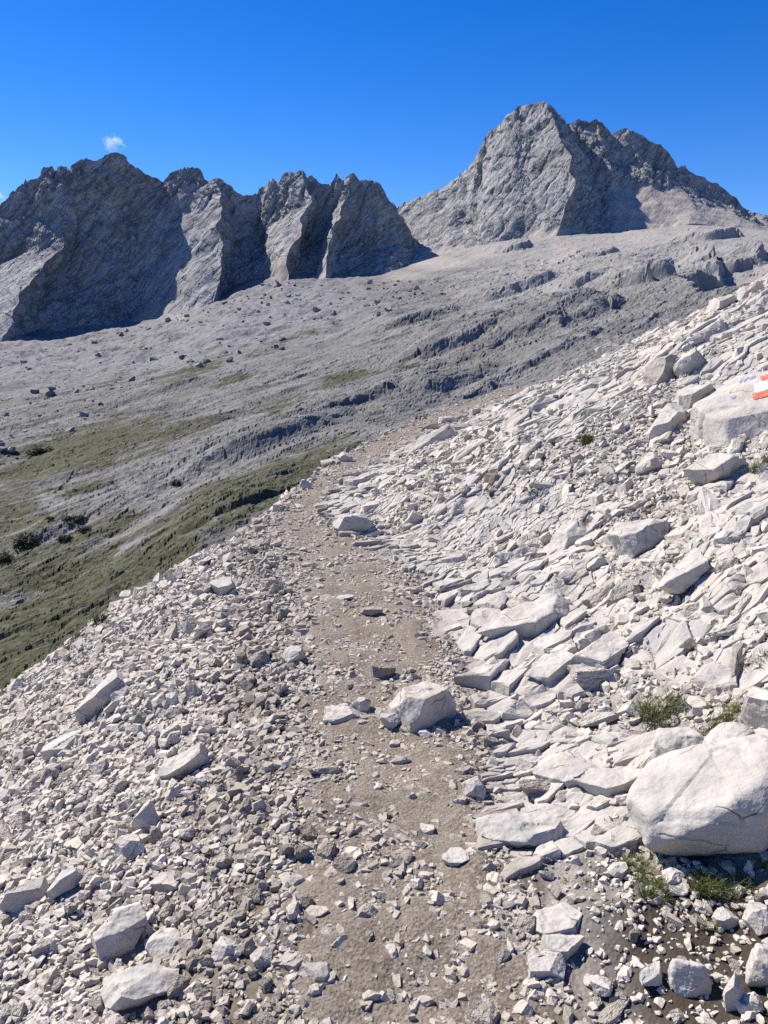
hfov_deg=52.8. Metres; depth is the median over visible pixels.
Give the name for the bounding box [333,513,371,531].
boulder
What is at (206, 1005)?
stone
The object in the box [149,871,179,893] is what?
stone
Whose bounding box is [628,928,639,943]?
stone
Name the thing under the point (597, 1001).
stone
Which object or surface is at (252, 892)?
stone
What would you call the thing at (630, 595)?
stone
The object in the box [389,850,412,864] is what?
stone
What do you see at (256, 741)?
stone
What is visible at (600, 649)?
stone
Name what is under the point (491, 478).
stone
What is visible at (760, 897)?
stone
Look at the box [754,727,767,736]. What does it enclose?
stone
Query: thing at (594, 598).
stone
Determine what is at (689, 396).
stone
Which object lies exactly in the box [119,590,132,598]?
stone
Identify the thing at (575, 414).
stone
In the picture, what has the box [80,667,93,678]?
stone
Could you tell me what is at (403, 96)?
sky
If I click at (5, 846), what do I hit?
stone
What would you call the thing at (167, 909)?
stone
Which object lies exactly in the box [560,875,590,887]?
grass tuft
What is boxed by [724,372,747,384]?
stone
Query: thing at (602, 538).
stone
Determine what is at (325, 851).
stone
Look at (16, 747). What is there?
stone
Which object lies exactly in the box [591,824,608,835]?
stone
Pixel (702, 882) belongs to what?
grass tuft
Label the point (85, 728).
stone
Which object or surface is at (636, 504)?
stone
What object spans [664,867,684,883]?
stone
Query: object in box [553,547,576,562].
stone
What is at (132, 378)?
boulder field
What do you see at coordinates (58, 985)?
stone
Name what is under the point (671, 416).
boulder
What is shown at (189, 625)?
stone
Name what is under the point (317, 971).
stone
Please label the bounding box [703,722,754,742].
boulder
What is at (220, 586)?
stone
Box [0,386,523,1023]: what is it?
scree
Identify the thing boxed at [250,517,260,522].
stone
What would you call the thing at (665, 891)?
grass tuft
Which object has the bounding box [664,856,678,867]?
stone
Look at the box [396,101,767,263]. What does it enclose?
mountain
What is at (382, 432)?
stone
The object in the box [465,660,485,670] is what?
stone
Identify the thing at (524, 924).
stone
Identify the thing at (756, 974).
boulder
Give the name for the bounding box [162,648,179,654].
stone
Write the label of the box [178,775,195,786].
stone
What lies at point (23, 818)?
stone
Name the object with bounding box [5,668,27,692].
grass tuft
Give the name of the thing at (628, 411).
stone
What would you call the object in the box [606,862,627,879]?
stone
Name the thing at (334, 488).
stone
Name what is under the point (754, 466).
grass tuft
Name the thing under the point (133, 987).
boulder
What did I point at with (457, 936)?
stone
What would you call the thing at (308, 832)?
stone
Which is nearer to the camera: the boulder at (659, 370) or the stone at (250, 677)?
the stone at (250, 677)
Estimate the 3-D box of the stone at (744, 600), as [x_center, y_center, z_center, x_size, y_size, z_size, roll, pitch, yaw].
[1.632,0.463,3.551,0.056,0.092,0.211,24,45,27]
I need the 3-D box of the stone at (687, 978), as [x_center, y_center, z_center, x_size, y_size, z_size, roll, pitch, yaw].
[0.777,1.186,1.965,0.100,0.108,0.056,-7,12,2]
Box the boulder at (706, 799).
[626,734,767,855]
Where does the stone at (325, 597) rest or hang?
on the path
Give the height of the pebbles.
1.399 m
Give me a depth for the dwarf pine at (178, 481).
219.38 m
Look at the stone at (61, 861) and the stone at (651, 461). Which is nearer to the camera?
the stone at (61, 861)
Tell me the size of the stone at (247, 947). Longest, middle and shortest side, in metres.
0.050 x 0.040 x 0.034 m
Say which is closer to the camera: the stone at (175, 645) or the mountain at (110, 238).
the stone at (175, 645)
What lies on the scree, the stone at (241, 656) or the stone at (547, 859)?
the stone at (241, 656)
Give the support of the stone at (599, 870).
on the ground
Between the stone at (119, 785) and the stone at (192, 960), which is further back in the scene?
the stone at (119, 785)
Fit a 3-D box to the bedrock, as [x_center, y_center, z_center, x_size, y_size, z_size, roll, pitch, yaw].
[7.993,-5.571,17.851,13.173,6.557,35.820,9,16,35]
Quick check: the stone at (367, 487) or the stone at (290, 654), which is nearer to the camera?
the stone at (290, 654)
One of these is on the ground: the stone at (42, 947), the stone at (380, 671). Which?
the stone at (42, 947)
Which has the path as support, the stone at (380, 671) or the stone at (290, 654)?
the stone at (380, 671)
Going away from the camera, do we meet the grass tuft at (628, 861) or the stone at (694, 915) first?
the stone at (694, 915)
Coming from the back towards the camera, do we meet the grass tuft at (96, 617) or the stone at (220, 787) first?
the grass tuft at (96, 617)
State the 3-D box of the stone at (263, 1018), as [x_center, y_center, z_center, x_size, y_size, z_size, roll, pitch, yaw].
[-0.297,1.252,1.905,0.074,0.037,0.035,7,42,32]
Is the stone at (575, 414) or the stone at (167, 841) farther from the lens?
the stone at (575, 414)
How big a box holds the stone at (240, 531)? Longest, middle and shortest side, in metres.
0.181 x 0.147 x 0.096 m
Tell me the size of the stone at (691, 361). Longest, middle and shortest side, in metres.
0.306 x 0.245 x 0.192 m
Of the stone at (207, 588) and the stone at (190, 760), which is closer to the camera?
the stone at (190, 760)
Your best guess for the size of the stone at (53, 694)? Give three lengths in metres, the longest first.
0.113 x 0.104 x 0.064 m
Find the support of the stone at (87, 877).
on the ground
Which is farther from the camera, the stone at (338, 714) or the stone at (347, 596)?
the stone at (347, 596)
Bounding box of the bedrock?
[315,273,767,881]
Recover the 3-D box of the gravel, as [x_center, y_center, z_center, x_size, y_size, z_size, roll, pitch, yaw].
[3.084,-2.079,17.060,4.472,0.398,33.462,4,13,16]
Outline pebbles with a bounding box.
[552,815,767,1023]
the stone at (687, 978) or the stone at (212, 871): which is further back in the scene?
the stone at (212, 871)
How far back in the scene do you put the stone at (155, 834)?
2.79 m
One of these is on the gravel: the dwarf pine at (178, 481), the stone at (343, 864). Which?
the stone at (343, 864)
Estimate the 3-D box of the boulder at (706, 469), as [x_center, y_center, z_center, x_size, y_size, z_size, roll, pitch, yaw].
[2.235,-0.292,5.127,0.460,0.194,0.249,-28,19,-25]
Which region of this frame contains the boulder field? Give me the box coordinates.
[0,279,447,482]
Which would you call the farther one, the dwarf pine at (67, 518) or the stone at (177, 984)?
the dwarf pine at (67, 518)
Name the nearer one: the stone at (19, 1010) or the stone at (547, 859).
the stone at (19, 1010)
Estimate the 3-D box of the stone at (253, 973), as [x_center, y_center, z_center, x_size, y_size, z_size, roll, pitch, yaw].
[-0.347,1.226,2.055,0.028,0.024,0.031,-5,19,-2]
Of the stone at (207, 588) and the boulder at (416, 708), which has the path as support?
the boulder at (416, 708)
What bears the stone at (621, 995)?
on the ground
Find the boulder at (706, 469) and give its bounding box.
[682,453,746,485]
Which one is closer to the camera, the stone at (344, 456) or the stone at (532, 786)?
the stone at (532, 786)
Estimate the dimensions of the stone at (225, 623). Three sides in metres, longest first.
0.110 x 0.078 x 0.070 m
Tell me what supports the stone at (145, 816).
on the ground
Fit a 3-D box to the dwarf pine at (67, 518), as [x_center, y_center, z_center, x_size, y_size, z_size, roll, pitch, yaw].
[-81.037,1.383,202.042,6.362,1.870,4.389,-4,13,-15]
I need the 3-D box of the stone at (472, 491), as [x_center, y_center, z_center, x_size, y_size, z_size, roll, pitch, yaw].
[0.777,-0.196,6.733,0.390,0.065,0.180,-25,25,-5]
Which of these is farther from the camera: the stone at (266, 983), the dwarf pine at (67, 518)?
the dwarf pine at (67, 518)
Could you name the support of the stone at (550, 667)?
on the bedrock
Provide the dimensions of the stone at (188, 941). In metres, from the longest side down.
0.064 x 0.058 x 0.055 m
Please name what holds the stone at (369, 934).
on the ground
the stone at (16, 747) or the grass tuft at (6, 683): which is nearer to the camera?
the stone at (16, 747)
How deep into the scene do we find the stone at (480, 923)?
2.20 m
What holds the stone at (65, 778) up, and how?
on the scree
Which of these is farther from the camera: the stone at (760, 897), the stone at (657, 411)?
the stone at (657, 411)
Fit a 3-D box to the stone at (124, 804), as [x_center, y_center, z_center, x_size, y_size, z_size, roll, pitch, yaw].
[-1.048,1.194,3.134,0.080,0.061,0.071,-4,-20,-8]
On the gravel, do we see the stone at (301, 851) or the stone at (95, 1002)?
the stone at (301, 851)
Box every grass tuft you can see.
[0,675,14,687]
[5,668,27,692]
[62,629,84,649]
[84,607,117,623]
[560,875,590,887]
[579,433,593,445]
[610,848,657,877]
[626,868,680,905]
[628,684,689,730]
[645,495,673,514]
[682,860,756,905]
[693,913,724,931]
[695,699,742,735]
[727,702,742,713]
[737,645,767,669]
[746,449,767,474]
[749,853,767,869]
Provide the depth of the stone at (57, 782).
3.62 m
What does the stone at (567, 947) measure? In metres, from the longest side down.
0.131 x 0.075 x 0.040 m
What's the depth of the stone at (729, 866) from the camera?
2.28 m
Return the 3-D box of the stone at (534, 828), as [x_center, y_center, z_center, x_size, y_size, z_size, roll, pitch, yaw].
[0.473,1.082,2.603,0.300,0.086,0.154,-3,12,-14]
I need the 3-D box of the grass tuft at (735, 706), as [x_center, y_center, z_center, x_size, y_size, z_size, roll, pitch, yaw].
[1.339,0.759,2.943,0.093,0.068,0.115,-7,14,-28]
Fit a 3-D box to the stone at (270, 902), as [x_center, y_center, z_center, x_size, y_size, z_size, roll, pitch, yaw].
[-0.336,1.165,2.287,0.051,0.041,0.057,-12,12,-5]
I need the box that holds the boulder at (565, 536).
[549,520,587,553]
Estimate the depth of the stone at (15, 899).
2.65 m
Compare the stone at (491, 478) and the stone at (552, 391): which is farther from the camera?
the stone at (552, 391)
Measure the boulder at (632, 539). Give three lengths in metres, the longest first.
0.468 x 0.263 x 0.180 m
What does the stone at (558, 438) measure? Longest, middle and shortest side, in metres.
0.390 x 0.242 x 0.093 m
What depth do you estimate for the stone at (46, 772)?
3.75 m
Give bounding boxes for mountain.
[0,152,418,341]
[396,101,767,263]
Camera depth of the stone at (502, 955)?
2.09 m
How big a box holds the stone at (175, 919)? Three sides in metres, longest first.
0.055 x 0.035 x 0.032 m
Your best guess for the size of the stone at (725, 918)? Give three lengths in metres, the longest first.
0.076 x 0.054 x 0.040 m
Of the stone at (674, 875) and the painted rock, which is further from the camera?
the painted rock
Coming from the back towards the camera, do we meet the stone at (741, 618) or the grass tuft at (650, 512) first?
the grass tuft at (650, 512)
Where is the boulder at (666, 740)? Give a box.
[653,727,703,757]
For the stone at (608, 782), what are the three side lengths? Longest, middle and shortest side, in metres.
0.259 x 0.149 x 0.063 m
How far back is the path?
2.61 m
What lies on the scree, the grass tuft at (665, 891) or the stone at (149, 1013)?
the stone at (149, 1013)
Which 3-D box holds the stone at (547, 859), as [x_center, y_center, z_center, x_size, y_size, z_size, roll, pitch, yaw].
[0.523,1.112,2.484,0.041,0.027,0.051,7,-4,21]
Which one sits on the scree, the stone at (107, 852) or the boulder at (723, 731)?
the stone at (107, 852)
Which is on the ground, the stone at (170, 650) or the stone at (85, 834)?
the stone at (85, 834)
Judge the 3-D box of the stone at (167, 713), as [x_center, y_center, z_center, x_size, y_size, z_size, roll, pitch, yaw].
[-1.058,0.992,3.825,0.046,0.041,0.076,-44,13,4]
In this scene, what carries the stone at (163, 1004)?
on the ground
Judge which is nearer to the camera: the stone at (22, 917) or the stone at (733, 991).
the stone at (733, 991)
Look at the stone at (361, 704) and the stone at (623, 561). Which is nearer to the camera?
the stone at (361, 704)
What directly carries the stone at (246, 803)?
on the scree
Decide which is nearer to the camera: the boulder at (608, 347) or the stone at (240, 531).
the stone at (240, 531)
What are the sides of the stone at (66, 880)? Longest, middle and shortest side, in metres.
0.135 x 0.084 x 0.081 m
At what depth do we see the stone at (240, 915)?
2.26 m
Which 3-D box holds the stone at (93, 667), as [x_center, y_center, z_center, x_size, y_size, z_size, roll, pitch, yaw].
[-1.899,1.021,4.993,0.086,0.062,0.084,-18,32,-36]
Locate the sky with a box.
[0,0,767,214]
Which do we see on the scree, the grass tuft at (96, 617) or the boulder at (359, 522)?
the grass tuft at (96, 617)
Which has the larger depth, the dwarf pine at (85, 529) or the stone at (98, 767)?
the dwarf pine at (85, 529)
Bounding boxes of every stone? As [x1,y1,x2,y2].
[0,825,13,843]
[0,841,15,864]
[0,876,48,912]
[0,913,11,925]
[0,1003,13,1020]
[4,851,13,859]
[7,746,21,756]
[8,832,22,842]
[10,935,22,945]
[10,1002,26,1022]
[17,810,29,827]
[17,825,25,833]
[18,912,32,923]
[27,901,43,912]
[31,937,50,957]
[40,729,83,759]
[40,767,56,782]
[47,868,85,899]
[50,690,64,697]
[51,778,62,788]
[51,976,65,992]
[54,930,70,939]
[57,858,68,872]
[62,775,69,781]
[64,903,78,914]
[69,821,80,829]
[73,669,129,723]
[77,726,87,730]
[79,826,92,840]
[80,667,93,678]
[80,868,98,886]
[84,665,97,669]
[88,968,100,977]
[88,994,103,1012]
[90,806,101,819]
[90,822,100,835]
[91,759,107,774]
[97,757,110,765]
[101,849,112,859]
[109,778,126,793]
[110,892,120,903]
[114,834,143,860]
[116,817,132,827]
[117,799,132,811]
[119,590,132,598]
[122,896,131,905]
[123,647,145,659]
[132,711,146,722]
[132,799,159,832]
[142,957,153,964]
[142,1006,154,1022]
[145,927,180,957]
[148,826,162,843]
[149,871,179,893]
[153,891,167,905]
[157,743,209,778]
[157,998,175,1011]
[158,901,175,918]
[160,835,175,850]
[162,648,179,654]
[163,707,172,716]
[167,974,191,999]
[170,643,179,648]
[170,912,180,925]
[173,870,181,881]
[177,929,199,954]
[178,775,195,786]
[181,617,197,633]
[184,681,201,699]
[185,953,201,970]
[190,1000,212,1014]
[193,987,209,1000]
[193,1009,205,1021]
[203,581,212,592]
[205,866,219,875]
[210,576,234,595]
[210,935,237,962]
[214,849,232,868]
[215,783,226,791]
[216,618,229,627]
[222,707,235,717]
[228,697,243,703]
[229,594,244,603]
[233,910,246,922]
[234,765,248,775]
[234,843,252,861]
[236,526,252,537]
[236,651,247,663]
[237,673,254,685]
[238,797,253,811]
[239,937,255,955]
[243,885,260,902]
[247,969,258,978]
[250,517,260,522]
[250,649,269,665]
[250,946,272,967]
[251,736,264,748]
[253,1012,276,1023]
[258,976,272,991]
[264,896,277,910]
[276,608,292,620]
[278,950,302,970]
[279,844,293,855]
[281,645,306,662]
[294,844,309,859]
[300,479,311,488]
[300,822,317,839]
[300,895,313,908]
[302,954,312,963]
[304,962,329,980]
[307,762,341,774]
[313,594,334,602]
[317,842,336,858]
[323,703,358,723]
[328,484,341,492]
[332,855,355,873]
[336,594,353,599]
[337,452,352,461]
[352,697,370,711]
[356,484,379,490]
[357,903,377,917]
[360,607,382,615]
[365,930,372,941]
[370,664,395,678]
[374,491,411,500]
[377,808,390,817]
[379,429,394,436]
[380,713,400,728]
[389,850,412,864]
[390,424,455,455]
[415,839,426,848]
[418,729,431,739]
[432,578,471,593]
[438,416,454,421]
[442,446,465,465]
[442,847,468,866]
[451,483,488,496]
[454,931,460,939]
[457,579,491,596]
[462,776,485,799]
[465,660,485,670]
[469,1001,499,1023]
[471,720,484,731]
[471,918,488,929]
[476,809,564,848]
[478,736,499,748]
[484,472,500,484]
[494,529,518,544]
[494,949,511,963]
[497,543,508,551]
[513,914,535,939]
[518,779,550,793]
[524,649,573,682]
[526,553,546,560]
[526,951,565,981]
[527,388,557,405]
[532,751,601,787]
[533,902,581,935]
[538,419,557,430]
[539,934,584,961]
[544,857,552,862]
[547,431,571,443]
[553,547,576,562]
[556,624,573,632]
[564,565,587,583]
[567,664,624,691]
[569,411,580,419]
[571,631,628,664]
[573,765,643,796]
[578,711,618,726]
[582,573,630,607]
[588,974,612,996]
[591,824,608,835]
[591,865,606,876]
[592,534,605,545]
[592,996,601,1006]
[598,998,629,1023]
[606,579,640,606]
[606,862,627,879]
[606,977,617,987]
[609,993,617,1002]
[612,401,646,419]
[614,991,626,999]
[615,553,642,569]
[620,497,648,510]
[622,543,678,571]
[624,749,654,792]
[626,592,637,602]
[627,729,643,734]
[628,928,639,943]
[636,451,664,473]
[639,961,661,985]
[643,500,654,511]
[644,408,661,416]
[651,327,670,334]
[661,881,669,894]
[662,881,688,895]
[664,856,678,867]
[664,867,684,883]
[667,923,675,929]
[668,959,711,997]
[669,1008,685,1023]
[673,348,704,377]
[676,383,714,409]
[677,484,691,498]
[681,603,698,617]
[691,913,705,925]
[705,556,714,564]
[706,621,739,637]
[707,295,736,311]
[711,906,739,929]
[714,557,737,574]
[719,860,735,875]
[723,973,744,1011]
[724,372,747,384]
[727,958,742,975]
[728,642,749,691]
[731,592,751,616]
[735,609,750,622]
[737,282,763,299]
[742,902,767,935]
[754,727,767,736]
[754,893,767,903]
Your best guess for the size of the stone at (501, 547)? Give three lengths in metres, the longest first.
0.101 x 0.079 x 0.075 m
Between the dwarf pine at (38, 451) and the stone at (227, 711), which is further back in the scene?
the dwarf pine at (38, 451)
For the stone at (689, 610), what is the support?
on the bedrock
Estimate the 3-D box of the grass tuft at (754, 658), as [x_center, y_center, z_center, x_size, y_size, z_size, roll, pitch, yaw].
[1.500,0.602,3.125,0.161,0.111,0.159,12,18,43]
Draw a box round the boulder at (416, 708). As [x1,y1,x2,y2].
[388,681,455,732]
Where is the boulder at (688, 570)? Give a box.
[658,548,710,594]
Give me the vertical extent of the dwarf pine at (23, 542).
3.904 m
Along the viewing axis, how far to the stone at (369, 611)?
4.64 m
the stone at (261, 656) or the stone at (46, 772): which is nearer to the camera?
the stone at (46, 772)
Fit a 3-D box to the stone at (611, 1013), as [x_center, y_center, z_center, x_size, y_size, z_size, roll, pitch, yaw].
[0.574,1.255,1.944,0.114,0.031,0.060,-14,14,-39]
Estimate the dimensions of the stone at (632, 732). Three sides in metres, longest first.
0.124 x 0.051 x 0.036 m
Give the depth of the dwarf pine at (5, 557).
179.39 m
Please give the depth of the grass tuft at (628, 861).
2.40 m
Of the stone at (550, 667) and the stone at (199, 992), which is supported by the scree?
the stone at (199, 992)
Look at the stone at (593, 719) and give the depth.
3.24 m
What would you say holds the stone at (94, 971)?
on the scree
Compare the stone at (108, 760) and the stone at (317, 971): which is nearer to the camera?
the stone at (317, 971)
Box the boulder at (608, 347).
[594,341,621,357]
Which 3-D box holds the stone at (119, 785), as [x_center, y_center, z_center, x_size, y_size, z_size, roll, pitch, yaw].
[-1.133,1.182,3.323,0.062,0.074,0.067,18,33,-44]
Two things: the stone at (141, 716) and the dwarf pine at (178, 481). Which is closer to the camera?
the stone at (141, 716)
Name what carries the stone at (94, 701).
on the scree
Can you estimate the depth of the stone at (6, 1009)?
2.12 m
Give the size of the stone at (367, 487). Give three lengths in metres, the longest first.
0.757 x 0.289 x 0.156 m
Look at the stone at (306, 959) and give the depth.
2.07 m
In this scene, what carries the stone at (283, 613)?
on the scree
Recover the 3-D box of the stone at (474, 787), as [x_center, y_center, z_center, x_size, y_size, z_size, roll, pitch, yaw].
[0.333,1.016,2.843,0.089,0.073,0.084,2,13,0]
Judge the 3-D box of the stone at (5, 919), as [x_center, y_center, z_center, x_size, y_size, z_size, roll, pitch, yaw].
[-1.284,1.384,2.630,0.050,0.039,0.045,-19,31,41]
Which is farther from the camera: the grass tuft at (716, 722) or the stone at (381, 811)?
the grass tuft at (716, 722)
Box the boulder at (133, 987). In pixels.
[100,963,179,1011]
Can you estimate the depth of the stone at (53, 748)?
3.99 m
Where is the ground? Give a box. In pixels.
[0,305,767,1023]
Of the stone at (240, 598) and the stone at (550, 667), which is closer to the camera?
the stone at (550, 667)
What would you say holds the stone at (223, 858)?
on the ground
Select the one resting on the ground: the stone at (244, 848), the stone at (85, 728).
the stone at (244, 848)
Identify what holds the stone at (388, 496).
on the ground
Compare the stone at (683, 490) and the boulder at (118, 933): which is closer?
the boulder at (118, 933)
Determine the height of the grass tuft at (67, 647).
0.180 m
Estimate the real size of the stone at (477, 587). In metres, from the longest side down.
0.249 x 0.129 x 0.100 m
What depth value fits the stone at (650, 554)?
4.50 m
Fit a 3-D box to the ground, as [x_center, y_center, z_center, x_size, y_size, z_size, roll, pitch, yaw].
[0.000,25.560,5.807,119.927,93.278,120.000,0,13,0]
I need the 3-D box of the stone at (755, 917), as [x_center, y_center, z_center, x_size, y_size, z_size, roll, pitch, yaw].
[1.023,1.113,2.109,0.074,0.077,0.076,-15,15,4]
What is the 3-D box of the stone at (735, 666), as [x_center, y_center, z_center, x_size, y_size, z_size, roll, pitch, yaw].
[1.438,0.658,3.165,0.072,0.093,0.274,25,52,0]
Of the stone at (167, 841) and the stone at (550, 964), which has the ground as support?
the stone at (550, 964)
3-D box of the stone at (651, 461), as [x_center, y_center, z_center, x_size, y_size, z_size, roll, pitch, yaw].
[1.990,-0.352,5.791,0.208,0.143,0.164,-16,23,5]
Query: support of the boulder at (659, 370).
on the ground
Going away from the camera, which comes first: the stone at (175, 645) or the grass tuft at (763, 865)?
the grass tuft at (763, 865)
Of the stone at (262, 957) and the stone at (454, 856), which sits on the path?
the stone at (454, 856)
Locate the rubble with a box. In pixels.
[338,273,767,1013]
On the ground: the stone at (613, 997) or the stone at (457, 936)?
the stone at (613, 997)
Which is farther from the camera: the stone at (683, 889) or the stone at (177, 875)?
the stone at (177, 875)
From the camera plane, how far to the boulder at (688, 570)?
3.96 m
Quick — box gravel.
[129,387,600,1023]
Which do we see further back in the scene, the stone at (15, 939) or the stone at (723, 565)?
the stone at (723, 565)
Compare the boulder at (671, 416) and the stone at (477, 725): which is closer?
the stone at (477, 725)
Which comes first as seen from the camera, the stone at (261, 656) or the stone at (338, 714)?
the stone at (338, 714)
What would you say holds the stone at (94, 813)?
on the ground
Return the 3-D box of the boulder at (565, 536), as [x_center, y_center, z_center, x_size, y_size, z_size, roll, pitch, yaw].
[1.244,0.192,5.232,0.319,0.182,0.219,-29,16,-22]
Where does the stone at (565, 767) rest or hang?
on the bedrock
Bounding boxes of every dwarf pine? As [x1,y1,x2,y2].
[0,548,13,562]
[11,530,40,549]
[26,445,52,454]
[56,533,72,540]
[60,512,84,521]
[75,525,92,532]
[170,479,182,485]
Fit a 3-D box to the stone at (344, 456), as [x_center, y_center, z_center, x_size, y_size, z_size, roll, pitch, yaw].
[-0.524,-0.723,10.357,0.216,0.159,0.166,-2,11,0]
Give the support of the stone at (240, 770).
on the scree
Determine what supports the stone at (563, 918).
on the ground
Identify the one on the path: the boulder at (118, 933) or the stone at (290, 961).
the stone at (290, 961)
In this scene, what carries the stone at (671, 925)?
on the ground
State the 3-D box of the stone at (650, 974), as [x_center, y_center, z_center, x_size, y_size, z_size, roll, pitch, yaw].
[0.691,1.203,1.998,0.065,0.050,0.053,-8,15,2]
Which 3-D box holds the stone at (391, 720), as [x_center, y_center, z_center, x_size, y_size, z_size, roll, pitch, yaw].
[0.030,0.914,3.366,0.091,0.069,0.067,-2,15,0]
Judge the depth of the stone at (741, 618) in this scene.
3.44 m
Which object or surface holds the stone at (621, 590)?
on the ground
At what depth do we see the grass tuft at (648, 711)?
3.15 m
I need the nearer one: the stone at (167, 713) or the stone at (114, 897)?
the stone at (114, 897)
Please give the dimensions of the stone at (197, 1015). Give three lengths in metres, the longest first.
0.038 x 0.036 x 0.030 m
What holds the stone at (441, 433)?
on the ground
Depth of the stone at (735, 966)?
1.99 m
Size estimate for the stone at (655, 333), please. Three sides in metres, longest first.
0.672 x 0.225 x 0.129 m
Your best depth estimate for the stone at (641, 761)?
2.81 m
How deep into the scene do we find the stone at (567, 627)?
4.09 m
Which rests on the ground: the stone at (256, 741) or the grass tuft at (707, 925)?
the grass tuft at (707, 925)
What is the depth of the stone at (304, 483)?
8.50 m
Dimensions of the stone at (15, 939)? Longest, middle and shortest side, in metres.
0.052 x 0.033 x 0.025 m
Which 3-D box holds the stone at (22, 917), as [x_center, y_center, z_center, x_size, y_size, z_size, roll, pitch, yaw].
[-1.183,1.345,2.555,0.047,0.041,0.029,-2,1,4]
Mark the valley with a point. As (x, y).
(240, 441)
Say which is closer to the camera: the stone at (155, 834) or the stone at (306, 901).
the stone at (306, 901)
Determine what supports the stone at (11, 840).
on the scree
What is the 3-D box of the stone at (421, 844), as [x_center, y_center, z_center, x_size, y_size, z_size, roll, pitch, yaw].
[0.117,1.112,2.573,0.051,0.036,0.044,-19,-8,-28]
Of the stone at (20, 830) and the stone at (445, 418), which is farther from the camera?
the stone at (445, 418)
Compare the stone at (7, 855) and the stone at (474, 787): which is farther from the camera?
the stone at (7, 855)
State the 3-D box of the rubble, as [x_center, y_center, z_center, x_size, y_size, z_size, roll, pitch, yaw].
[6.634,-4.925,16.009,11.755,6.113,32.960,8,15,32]
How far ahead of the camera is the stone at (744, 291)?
11.14 m
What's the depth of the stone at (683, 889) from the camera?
2.25 m
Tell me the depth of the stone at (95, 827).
3.01 m
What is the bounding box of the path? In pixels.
[273,388,545,1023]
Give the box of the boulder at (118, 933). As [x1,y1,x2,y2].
[91,902,146,960]
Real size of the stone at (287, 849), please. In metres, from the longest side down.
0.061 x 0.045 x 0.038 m
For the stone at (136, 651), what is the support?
on the scree
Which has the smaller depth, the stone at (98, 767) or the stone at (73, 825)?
the stone at (73, 825)
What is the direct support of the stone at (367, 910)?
on the ground
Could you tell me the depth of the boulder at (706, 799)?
2.33 m
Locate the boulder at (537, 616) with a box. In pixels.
[474,593,572,637]
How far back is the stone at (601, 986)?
1.99 m
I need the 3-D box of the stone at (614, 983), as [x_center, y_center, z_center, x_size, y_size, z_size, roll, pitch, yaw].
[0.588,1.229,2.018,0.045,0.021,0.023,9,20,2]
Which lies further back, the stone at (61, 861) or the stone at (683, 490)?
the stone at (683, 490)
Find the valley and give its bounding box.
[0,225,767,689]
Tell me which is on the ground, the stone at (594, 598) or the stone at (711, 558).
the stone at (711, 558)
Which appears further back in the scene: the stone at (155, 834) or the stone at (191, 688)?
the stone at (191, 688)
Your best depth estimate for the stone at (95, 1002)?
2.05 m
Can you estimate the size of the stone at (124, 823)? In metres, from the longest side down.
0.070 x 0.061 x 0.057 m
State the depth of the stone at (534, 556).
5.19 m
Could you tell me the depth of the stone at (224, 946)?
2.13 m
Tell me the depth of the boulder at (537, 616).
4.20 m
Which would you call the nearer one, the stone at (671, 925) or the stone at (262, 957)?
the stone at (262, 957)
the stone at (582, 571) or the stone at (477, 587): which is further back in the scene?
the stone at (477, 587)
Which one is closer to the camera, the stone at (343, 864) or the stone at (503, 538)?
the stone at (343, 864)
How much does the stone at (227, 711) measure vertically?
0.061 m
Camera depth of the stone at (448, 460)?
7.79 m
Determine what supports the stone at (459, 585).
on the ground
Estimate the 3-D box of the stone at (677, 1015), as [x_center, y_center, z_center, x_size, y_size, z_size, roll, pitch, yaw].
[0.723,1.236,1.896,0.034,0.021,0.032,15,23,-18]
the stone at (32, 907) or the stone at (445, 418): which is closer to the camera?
the stone at (32, 907)
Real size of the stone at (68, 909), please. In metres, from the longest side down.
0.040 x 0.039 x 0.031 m
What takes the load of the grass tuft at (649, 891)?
on the ground
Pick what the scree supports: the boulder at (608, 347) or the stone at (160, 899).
the stone at (160, 899)
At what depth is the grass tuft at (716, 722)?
2.91 m
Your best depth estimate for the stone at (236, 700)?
3.67 m
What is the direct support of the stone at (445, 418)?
on the path
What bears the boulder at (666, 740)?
on the ground
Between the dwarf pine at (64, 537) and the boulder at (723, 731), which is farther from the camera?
the dwarf pine at (64, 537)
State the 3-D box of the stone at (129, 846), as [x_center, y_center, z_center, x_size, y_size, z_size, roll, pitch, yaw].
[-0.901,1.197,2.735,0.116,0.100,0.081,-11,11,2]
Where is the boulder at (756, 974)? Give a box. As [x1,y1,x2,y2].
[745,943,767,987]
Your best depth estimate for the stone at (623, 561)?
4.55 m
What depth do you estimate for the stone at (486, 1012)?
1.91 m
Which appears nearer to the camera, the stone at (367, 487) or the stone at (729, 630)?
the stone at (729, 630)
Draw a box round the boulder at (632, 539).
[607,518,669,558]
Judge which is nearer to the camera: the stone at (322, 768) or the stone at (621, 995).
the stone at (621, 995)
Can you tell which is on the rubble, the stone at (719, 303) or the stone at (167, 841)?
the stone at (719, 303)
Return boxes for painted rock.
[689,371,767,446]
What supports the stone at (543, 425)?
on the ground
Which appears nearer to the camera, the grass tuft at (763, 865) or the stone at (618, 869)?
the grass tuft at (763, 865)
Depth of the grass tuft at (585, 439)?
6.50 m
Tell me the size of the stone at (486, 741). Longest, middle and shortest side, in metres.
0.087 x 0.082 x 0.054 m
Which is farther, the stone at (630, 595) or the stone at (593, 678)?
the stone at (630, 595)
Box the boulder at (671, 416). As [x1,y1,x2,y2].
[645,403,686,438]
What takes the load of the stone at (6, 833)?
on the scree
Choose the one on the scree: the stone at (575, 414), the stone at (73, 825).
the stone at (73, 825)
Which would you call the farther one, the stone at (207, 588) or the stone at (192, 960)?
the stone at (207, 588)
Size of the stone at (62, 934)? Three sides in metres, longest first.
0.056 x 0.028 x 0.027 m
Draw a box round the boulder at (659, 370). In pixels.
[643,354,679,383]

